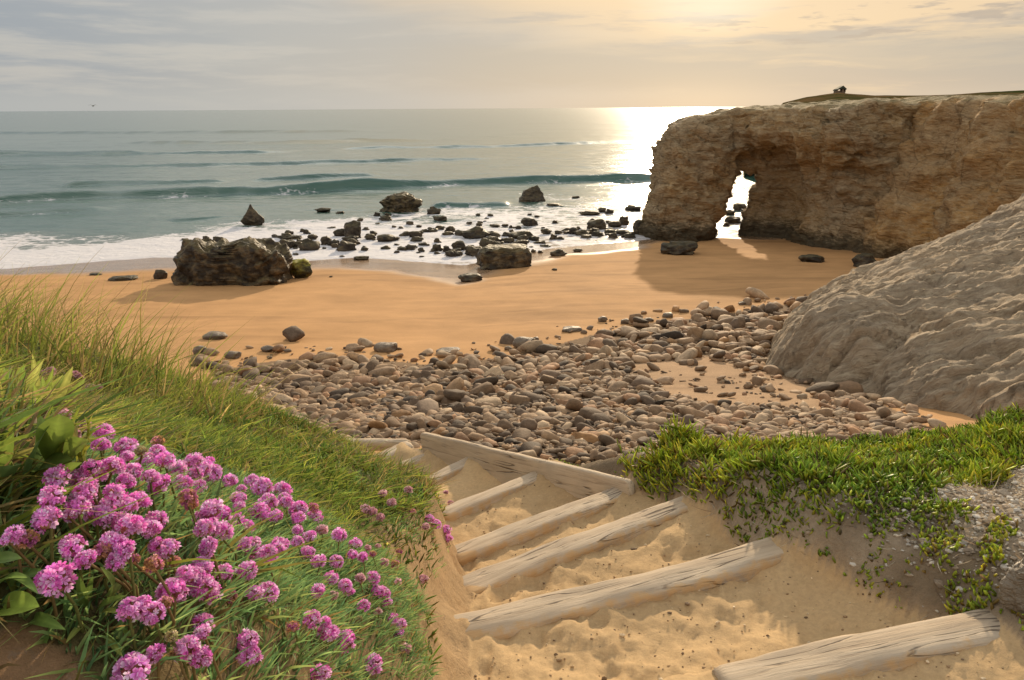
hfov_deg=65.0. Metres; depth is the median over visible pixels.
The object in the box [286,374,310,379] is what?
cobble
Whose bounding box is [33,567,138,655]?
strap leaved rosette
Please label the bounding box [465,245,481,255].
shore rock
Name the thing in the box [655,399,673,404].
cobble
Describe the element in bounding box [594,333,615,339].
cobble
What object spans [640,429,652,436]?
cobble
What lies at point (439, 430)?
cobble
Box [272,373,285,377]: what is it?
cobble
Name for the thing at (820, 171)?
rock arch
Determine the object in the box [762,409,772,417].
cobble
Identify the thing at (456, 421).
cobble
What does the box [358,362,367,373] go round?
cobble
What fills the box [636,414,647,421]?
cobble
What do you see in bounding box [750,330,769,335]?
cobble
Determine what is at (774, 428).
cobble
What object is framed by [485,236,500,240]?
shore rock
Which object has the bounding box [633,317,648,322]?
cobble
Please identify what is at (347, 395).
cobble
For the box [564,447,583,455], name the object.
cobble
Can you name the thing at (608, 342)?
cobble
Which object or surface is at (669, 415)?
cobble
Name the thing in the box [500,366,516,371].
cobble
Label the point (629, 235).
shore rock
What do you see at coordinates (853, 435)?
cobble
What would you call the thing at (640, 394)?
cobble
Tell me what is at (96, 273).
shore rock
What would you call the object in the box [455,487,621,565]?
timber step
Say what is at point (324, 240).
shore rock
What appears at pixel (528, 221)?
shore rock
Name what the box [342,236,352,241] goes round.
shore rock
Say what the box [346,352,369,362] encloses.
cobble
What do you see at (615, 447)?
cobble
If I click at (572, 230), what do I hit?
shore rock
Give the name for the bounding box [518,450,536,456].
cobble
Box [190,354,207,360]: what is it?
cobble
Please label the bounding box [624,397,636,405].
cobble
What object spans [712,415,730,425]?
cobble
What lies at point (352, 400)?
cobble
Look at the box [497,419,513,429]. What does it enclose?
cobble
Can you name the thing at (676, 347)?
cobble
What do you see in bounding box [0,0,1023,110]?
sky
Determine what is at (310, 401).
cobble
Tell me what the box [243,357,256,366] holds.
cobble
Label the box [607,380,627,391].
cobble
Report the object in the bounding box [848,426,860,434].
cobble
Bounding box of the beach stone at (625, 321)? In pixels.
[621,318,628,323]
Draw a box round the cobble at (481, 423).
[472,420,487,426]
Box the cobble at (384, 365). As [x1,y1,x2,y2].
[375,364,397,369]
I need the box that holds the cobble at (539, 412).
[535,410,548,415]
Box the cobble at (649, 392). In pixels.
[639,390,652,393]
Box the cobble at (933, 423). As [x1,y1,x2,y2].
[927,418,946,427]
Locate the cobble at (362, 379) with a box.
[352,376,370,383]
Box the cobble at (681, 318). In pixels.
[670,317,686,324]
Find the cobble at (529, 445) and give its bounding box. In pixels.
[520,441,541,457]
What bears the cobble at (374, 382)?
on the cobbles at (745, 351)
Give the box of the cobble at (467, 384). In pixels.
[464,380,471,388]
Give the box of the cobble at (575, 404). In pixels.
[565,398,582,411]
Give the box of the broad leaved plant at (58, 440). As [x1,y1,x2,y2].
[0,406,103,504]
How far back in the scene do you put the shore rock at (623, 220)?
56.68 m
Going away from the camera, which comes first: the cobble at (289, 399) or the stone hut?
the cobble at (289, 399)
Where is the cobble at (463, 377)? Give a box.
[455,375,467,380]
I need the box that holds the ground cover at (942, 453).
[419,402,1023,630]
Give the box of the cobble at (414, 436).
[409,429,424,439]
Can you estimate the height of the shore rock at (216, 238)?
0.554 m
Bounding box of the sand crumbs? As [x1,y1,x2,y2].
[466,458,1003,679]
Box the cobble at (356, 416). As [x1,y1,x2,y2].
[348,413,365,419]
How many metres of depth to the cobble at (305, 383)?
16.80 m
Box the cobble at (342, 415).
[329,410,349,421]
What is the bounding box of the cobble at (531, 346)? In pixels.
[517,340,543,352]
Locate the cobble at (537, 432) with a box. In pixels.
[535,430,556,436]
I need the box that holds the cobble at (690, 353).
[675,347,697,362]
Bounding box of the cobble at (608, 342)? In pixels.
[602,338,616,346]
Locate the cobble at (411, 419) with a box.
[404,415,429,422]
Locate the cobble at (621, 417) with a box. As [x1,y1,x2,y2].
[615,411,630,422]
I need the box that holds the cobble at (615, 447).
[606,443,621,452]
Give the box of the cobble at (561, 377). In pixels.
[556,374,574,380]
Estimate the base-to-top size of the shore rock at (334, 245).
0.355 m
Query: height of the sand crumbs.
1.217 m
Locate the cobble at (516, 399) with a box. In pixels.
[509,395,529,404]
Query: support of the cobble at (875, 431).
on the ground at (412, 308)
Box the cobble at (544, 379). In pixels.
[539,375,557,384]
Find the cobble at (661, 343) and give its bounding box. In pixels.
[652,340,668,345]
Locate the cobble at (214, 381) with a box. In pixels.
[210,380,224,386]
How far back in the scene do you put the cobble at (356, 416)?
12.42 m
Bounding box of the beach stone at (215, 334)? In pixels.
[202,331,227,339]
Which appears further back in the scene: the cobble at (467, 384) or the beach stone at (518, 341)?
the beach stone at (518, 341)
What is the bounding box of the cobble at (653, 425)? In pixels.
[641,422,658,429]
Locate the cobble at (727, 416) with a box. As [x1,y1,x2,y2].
[719,413,732,419]
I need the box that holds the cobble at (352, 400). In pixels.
[350,397,374,402]
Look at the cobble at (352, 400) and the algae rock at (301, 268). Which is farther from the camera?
the algae rock at (301, 268)
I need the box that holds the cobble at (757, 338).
[751,334,773,341]
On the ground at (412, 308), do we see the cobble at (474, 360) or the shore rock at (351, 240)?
the cobble at (474, 360)
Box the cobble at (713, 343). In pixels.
[708,340,720,348]
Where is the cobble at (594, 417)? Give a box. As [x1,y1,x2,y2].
[590,413,612,422]
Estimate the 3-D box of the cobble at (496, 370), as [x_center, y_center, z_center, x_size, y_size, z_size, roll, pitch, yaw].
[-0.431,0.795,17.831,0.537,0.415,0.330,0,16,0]
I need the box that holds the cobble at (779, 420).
[772,417,787,424]
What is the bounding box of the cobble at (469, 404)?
[465,402,474,406]
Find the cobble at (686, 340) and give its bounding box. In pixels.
[675,337,694,345]
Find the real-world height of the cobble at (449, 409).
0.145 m
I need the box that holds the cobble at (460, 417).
[454,415,466,420]
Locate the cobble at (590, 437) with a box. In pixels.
[571,432,601,443]
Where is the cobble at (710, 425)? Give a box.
[705,424,717,428]
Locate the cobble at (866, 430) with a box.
[863,427,873,433]
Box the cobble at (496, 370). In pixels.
[483,365,503,375]
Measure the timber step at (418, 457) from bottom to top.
0.184 m
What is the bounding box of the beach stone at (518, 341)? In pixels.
[512,336,534,347]
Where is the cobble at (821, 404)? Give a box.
[819,401,835,408]
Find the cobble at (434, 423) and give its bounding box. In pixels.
[427,419,441,427]
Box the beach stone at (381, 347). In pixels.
[373,342,397,352]
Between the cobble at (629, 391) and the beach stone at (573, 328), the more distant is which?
the beach stone at (573, 328)
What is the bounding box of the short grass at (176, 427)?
[0,326,461,679]
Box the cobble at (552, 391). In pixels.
[546,389,559,394]
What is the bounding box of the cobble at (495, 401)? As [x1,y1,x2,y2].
[475,397,501,405]
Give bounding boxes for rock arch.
[638,95,984,249]
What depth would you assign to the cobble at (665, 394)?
14.67 m
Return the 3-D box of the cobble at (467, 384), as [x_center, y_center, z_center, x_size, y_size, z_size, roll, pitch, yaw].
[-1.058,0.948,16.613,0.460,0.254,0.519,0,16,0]
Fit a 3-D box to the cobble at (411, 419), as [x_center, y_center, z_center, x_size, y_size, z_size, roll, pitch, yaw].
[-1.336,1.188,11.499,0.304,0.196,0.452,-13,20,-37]
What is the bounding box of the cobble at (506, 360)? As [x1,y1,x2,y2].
[501,357,513,365]
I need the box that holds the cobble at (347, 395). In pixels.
[340,393,352,398]
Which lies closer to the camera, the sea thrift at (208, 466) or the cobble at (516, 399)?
the sea thrift at (208, 466)
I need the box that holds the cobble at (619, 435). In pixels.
[611,432,623,439]
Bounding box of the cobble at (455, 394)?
[443,389,469,401]
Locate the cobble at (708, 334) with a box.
[702,329,718,340]
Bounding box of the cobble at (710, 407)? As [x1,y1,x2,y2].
[700,403,716,412]
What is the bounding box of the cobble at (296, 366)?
[280,362,301,370]
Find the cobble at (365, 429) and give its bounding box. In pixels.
[356,425,370,432]
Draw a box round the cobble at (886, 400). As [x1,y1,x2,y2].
[876,397,897,404]
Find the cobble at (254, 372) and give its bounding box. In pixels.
[242,367,259,379]
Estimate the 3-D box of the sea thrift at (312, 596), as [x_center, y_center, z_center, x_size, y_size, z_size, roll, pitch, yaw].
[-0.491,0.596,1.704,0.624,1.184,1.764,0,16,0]
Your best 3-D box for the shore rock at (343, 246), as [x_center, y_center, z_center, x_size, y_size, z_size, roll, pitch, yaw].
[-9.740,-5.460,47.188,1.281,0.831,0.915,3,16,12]
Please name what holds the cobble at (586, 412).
on the ground at (412, 308)
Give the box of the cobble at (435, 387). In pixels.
[422,383,442,394]
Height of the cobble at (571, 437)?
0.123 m
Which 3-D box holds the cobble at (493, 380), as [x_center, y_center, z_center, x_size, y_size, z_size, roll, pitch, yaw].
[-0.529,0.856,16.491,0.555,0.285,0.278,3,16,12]
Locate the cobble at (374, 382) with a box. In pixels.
[370,379,379,385]
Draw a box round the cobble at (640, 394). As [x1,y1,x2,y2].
[637,392,650,402]
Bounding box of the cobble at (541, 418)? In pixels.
[534,416,551,422]
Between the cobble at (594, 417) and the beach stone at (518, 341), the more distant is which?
the beach stone at (518, 341)
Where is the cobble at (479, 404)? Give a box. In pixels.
[476,402,494,406]
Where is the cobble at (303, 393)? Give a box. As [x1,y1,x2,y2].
[294,388,307,397]
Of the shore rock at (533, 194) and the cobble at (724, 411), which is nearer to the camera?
the cobble at (724, 411)
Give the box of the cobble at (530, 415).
[520,413,537,418]
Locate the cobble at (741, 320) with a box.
[715,316,745,327]
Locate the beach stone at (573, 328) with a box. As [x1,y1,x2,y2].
[562,326,581,331]
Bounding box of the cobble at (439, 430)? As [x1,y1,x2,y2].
[431,427,445,434]
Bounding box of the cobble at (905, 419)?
[896,416,911,422]
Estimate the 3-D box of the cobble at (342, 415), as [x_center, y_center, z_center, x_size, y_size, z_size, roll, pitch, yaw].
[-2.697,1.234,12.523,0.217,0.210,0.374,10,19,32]
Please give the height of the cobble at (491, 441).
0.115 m
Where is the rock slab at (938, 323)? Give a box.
[765,193,1023,420]
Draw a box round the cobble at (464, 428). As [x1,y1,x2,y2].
[462,427,474,431]
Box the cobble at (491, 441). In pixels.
[483,438,497,444]
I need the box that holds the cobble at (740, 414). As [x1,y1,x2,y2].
[732,411,745,418]
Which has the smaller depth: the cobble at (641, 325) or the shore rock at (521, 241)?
the cobble at (641, 325)
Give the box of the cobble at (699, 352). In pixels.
[686,346,701,357]
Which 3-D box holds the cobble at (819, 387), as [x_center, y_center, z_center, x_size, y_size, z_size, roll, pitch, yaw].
[6.025,0.970,15.636,0.587,0.344,0.359,14,22,41]
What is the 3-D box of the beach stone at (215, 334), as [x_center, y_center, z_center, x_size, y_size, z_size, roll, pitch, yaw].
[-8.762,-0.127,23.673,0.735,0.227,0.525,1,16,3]
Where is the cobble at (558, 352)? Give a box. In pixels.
[546,350,562,355]
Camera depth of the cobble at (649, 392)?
15.02 m
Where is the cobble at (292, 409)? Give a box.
[286,406,296,413]
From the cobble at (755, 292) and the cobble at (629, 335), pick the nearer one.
the cobble at (629, 335)
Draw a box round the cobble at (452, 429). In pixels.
[447,427,456,437]
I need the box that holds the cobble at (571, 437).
[567,435,574,439]
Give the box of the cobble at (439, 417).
[435,414,447,421]
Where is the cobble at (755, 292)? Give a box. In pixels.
[745,287,769,298]
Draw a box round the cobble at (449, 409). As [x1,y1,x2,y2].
[439,408,452,412]
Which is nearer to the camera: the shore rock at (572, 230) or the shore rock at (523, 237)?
the shore rock at (523, 237)
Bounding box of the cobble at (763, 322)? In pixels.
[757,317,781,330]
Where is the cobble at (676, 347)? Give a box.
[663,344,683,350]
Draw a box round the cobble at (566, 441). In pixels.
[559,437,572,444]
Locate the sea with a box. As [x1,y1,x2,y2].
[0,107,755,268]
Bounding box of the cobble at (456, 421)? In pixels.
[451,419,465,425]
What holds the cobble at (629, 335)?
on the ground at (412, 308)
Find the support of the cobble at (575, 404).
on the cobbles at (745, 351)
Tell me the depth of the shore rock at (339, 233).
52.60 m
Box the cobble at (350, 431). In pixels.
[338,428,361,434]
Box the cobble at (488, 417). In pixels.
[482,411,499,422]
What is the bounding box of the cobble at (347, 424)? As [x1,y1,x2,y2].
[338,421,356,429]
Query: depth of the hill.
200.45 m
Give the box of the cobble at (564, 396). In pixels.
[553,394,573,399]
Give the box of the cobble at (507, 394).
[504,392,516,399]
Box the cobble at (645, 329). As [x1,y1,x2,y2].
[640,327,660,332]
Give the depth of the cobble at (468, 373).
17.66 m
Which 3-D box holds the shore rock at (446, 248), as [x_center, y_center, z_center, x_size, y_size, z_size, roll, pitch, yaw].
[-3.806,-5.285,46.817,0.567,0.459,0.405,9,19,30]
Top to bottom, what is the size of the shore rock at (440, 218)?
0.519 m
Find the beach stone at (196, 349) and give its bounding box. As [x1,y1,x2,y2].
[192,345,205,354]
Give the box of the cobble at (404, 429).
[400,426,414,432]
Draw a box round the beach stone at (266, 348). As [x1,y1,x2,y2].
[261,345,272,351]
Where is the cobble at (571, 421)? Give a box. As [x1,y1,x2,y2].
[561,420,573,427]
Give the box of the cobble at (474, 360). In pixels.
[458,353,481,368]
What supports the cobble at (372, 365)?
on the ground at (412, 308)
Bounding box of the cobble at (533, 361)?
[522,358,536,366]
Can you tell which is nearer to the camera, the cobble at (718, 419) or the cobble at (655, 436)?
the cobble at (655, 436)
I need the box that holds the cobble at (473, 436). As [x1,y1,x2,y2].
[467,432,485,440]
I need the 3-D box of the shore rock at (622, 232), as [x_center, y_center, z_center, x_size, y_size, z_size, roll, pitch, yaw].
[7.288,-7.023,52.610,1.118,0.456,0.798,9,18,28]
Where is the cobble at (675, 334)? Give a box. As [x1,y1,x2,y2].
[654,330,682,339]
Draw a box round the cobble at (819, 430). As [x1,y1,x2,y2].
[811,427,826,434]
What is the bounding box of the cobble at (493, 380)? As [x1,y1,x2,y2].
[473,376,498,385]
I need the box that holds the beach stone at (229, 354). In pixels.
[224,351,241,358]
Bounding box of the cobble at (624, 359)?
[614,357,630,362]
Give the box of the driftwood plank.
[351,438,408,450]
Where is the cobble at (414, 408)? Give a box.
[400,404,416,410]
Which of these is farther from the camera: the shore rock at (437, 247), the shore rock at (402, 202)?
the shore rock at (402, 202)
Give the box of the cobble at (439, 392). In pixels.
[436,390,443,395]
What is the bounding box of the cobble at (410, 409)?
[403,407,415,413]
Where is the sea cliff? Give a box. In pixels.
[843,94,1023,257]
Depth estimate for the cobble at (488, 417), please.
11.70 m
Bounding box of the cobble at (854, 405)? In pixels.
[848,399,872,411]
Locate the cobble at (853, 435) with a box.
[850,433,870,440]
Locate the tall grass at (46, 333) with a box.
[0,245,350,427]
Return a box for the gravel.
[624,451,1023,612]
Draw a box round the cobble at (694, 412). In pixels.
[679,408,707,417]
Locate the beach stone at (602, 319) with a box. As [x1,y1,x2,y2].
[598,316,607,321]
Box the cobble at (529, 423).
[520,418,537,429]
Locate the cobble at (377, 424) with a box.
[368,420,387,428]
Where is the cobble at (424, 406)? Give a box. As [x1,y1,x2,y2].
[417,399,438,414]
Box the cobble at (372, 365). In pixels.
[365,359,378,373]
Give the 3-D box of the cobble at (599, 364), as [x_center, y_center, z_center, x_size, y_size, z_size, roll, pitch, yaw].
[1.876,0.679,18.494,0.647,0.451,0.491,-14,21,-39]
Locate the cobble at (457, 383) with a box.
[446,377,463,389]
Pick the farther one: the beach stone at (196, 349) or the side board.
the beach stone at (196, 349)
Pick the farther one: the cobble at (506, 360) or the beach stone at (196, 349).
the beach stone at (196, 349)
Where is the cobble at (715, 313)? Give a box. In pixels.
[709,308,729,318]
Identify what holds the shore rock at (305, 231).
in the sea
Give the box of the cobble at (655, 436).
[651,432,660,438]
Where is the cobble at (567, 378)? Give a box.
[562,377,573,380]
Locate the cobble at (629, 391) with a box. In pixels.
[620,390,637,394]
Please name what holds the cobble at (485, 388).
on the ground at (412, 308)
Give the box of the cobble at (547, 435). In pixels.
[541,430,559,440]
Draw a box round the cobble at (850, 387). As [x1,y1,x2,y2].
[831,380,863,393]
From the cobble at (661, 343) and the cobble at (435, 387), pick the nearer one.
the cobble at (435, 387)
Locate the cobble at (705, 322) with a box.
[697,321,714,329]
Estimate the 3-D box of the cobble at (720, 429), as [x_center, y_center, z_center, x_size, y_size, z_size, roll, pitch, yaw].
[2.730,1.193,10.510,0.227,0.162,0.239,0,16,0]
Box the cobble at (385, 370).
[368,366,395,375]
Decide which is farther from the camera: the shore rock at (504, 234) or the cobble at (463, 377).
the shore rock at (504, 234)
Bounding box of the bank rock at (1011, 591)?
[998,557,1023,613]
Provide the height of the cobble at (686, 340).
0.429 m
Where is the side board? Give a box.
[420,432,635,498]
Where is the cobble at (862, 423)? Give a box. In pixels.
[849,420,868,426]
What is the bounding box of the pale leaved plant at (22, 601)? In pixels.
[0,551,65,642]
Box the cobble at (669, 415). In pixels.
[666,412,680,418]
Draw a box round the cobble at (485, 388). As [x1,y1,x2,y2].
[470,382,495,395]
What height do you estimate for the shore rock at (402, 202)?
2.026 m
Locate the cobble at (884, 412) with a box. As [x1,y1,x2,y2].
[875,406,890,418]
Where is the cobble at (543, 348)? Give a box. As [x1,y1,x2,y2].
[536,344,557,353]
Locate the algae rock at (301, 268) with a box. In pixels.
[290,258,312,277]
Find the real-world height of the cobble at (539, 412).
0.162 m
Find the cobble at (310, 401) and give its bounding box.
[306,399,317,403]
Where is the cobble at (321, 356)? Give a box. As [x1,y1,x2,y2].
[313,352,337,362]
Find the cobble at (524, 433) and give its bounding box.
[512,428,530,439]
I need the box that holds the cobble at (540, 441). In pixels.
[533,439,542,446]
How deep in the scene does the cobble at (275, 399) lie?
14.38 m
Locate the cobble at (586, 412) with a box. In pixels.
[578,406,604,418]
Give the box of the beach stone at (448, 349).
[436,347,459,352]
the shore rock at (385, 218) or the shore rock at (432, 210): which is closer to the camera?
the shore rock at (385, 218)
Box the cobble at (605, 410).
[599,408,612,414]
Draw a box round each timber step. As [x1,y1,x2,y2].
[374,441,413,460]
[400,453,423,466]
[429,457,467,483]
[442,472,537,521]
[454,537,783,638]
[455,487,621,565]
[462,496,687,593]
[712,609,999,679]
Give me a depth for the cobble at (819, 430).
10.70 m
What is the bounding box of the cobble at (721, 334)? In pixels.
[717,331,728,338]
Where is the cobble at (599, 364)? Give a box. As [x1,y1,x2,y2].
[581,359,604,372]
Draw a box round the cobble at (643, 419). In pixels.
[639,417,649,422]
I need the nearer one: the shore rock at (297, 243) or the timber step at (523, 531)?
the timber step at (523, 531)
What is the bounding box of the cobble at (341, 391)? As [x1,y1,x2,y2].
[329,388,350,396]
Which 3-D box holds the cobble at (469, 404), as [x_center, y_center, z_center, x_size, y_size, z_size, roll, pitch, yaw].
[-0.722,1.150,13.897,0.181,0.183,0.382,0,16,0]
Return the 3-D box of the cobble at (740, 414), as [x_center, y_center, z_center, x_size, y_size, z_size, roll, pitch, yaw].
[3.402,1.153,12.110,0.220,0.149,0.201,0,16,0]
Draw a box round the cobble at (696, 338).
[690,334,700,341]
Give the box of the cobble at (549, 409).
[542,406,555,411]
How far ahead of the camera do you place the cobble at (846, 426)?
10.94 m
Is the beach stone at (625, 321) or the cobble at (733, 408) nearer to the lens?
the cobble at (733, 408)
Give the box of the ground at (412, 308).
[0,234,1023,679]
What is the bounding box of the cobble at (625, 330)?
[620,325,637,336]
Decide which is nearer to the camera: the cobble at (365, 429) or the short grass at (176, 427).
the short grass at (176, 427)
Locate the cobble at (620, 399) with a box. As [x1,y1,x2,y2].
[609,394,625,403]
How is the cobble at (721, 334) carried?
on the ground at (412, 308)
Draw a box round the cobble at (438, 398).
[432,395,443,402]
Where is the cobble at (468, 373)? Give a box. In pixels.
[457,371,471,376]
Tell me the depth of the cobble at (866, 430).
10.59 m
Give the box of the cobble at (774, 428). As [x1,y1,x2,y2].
[762,424,778,432]
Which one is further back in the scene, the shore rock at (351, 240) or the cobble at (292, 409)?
the shore rock at (351, 240)
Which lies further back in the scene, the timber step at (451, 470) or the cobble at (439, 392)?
the cobble at (439, 392)
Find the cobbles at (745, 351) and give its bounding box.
[188,294,932,465]
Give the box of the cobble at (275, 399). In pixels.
[267,397,282,405]
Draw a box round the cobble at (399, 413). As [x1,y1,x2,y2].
[391,409,410,417]
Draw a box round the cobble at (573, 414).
[567,411,578,416]
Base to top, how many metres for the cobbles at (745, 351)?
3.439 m
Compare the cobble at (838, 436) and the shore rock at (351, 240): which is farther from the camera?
the shore rock at (351, 240)
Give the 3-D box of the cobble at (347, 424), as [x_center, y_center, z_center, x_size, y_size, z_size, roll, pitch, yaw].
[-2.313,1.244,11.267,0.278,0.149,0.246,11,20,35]
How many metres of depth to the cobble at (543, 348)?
21.37 m
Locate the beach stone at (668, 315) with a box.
[662,312,672,317]
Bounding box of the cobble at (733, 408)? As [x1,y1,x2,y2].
[727,404,738,413]
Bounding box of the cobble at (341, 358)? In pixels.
[336,355,349,363]
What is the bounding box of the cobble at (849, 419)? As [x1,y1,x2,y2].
[846,417,856,421]
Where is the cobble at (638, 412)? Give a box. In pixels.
[630,408,647,415]
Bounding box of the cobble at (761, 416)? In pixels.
[753,412,767,422]
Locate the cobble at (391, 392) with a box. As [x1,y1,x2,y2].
[388,389,402,396]
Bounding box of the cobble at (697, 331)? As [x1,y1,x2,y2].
[687,327,704,338]
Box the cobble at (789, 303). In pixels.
[786,300,794,306]
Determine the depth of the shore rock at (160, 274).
37.45 m
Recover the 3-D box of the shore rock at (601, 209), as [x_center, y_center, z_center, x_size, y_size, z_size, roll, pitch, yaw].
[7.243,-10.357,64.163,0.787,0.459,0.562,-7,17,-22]
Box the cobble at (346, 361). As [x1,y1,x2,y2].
[342,358,358,365]
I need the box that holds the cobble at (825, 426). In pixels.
[816,423,827,429]
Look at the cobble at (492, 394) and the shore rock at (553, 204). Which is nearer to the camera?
the cobble at (492, 394)
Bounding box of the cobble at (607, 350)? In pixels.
[597,345,612,355]
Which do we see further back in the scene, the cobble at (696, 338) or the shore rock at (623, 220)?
the shore rock at (623, 220)
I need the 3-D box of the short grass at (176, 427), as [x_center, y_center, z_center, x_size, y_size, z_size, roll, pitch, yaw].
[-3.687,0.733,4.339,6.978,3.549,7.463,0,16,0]
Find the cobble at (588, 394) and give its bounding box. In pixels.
[580,391,596,397]
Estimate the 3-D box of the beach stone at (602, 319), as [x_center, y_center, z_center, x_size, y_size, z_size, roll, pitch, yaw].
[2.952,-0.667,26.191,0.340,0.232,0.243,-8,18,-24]
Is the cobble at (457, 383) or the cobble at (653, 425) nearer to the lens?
the cobble at (653, 425)
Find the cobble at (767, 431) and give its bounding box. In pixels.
[760,428,776,435]
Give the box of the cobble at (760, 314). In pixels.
[749,312,764,318]
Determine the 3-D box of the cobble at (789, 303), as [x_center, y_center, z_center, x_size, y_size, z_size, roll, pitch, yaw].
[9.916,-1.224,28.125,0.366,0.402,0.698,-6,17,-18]
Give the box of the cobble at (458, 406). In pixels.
[452,402,463,412]
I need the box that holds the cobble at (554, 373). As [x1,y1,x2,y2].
[540,370,560,377]
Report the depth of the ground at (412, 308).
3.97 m
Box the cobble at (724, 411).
[719,409,731,413]
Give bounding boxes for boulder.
[171,236,292,285]
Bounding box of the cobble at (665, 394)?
[650,391,668,397]
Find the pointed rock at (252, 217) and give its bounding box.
[240,204,264,225]
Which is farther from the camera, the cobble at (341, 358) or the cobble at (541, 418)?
the cobble at (341, 358)
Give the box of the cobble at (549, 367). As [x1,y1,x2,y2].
[538,364,555,372]
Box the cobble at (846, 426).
[843,424,862,430]
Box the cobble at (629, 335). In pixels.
[625,330,637,339]
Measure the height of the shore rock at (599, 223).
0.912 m
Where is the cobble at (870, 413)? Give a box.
[859,411,875,414]
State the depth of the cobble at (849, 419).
11.87 m
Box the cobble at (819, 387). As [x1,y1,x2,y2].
[805,381,839,392]
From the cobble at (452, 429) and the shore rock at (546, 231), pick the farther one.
the shore rock at (546, 231)
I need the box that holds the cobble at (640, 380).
[629,375,654,386]
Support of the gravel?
on the ground at (412, 308)
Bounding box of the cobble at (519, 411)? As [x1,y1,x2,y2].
[515,408,529,415]
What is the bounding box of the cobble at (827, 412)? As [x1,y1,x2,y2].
[808,409,832,416]
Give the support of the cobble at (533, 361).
on the ground at (412, 308)
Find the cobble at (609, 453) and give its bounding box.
[600,449,615,457]
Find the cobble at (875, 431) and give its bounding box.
[869,430,885,436]
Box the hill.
[743,90,1023,174]
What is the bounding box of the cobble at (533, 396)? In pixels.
[518,392,547,402]
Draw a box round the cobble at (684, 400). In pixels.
[676,397,689,403]
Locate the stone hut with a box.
[833,86,846,92]
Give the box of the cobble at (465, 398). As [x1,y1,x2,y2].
[460,395,473,404]
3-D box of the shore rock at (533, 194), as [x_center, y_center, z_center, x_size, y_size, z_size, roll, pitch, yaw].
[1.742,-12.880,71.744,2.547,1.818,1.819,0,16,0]
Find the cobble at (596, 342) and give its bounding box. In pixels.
[587,337,603,348]
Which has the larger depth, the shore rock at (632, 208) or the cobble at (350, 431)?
the shore rock at (632, 208)
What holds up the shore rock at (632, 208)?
on the sea
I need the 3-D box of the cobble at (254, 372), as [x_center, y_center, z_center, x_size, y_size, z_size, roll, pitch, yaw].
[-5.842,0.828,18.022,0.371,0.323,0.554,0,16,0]
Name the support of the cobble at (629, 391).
on the ground at (412, 308)
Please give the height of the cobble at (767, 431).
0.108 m
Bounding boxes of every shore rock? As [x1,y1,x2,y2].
[89,272,101,274]
[108,275,138,280]
[153,269,167,278]
[213,236,222,241]
[279,235,301,239]
[279,239,294,248]
[292,241,301,247]
[297,238,319,250]
[303,229,310,233]
[307,234,317,239]
[314,207,330,211]
[320,236,331,244]
[331,239,339,244]
[331,243,338,247]
[333,229,343,235]
[334,228,343,235]
[336,240,356,251]
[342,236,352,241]
[344,220,360,237]
[347,238,360,243]
[353,256,368,259]
[361,246,368,250]
[364,234,375,239]
[376,234,400,241]
[379,191,422,212]
[379,215,391,220]
[381,245,390,249]
[397,246,407,250]
[399,231,408,235]
[405,244,415,249]
[408,231,422,236]
[410,236,423,241]
[418,242,426,245]
[427,206,440,213]
[427,227,437,231]
[432,244,442,250]
[433,216,446,220]
[435,225,444,229]
[442,231,453,234]
[443,245,450,251]
[444,226,454,231]
[444,250,455,256]
[451,241,465,249]
[454,229,463,235]
[456,251,462,255]
[458,273,481,281]
[462,226,489,238]
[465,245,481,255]
[475,243,531,269]
[479,238,493,245]
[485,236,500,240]
[490,232,500,236]
[494,241,503,244]
[501,232,509,236]
[501,238,513,242]
[508,231,533,238]
[513,240,527,244]
[517,235,527,239]
[519,185,545,201]
[521,218,537,225]
[530,236,539,240]
[540,228,551,233]
[547,203,562,205]
[549,234,557,239]
[550,249,566,255]
[569,227,578,233]
[573,248,582,251]
[574,229,589,234]
[578,210,599,214]
[580,234,591,237]
[587,219,606,228]
[592,231,602,235]
[598,207,605,211]
[604,229,615,233]
[605,209,613,213]
[608,221,621,226]
[608,232,617,237]
[616,229,629,234]
[619,216,628,224]
[623,233,635,237]
[625,205,640,210]
[633,220,643,233]
[660,241,697,254]
[724,216,740,223]
[727,210,734,214]
[733,203,746,210]
[798,254,824,262]
[851,253,875,266]
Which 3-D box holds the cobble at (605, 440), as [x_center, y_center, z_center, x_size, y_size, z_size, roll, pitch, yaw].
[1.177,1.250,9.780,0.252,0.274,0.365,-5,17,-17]
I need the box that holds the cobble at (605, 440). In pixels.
[598,434,618,446]
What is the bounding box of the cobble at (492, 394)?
[487,393,503,397]
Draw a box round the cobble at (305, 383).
[300,381,311,387]
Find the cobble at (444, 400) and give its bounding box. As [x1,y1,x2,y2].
[440,396,459,403]
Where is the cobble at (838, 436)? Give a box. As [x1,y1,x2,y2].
[827,433,848,438]
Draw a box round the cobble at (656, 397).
[653,395,662,400]
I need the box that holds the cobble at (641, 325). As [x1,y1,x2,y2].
[632,322,649,327]
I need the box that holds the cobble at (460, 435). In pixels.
[454,432,469,441]
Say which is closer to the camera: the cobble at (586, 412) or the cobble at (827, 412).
the cobble at (586, 412)
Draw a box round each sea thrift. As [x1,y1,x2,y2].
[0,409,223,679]
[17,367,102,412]
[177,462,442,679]
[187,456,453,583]
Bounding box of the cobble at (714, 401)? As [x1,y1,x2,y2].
[708,399,717,405]
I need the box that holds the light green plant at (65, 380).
[0,354,85,416]
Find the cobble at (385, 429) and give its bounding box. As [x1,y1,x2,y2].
[376,427,393,431]
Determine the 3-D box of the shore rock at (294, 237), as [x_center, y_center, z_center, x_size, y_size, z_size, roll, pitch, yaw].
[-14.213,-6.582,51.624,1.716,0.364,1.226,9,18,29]
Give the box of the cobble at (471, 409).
[461,406,484,413]
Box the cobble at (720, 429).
[712,426,727,433]
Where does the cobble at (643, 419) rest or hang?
on the ground at (412, 308)
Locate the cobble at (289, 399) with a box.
[269,392,292,402]

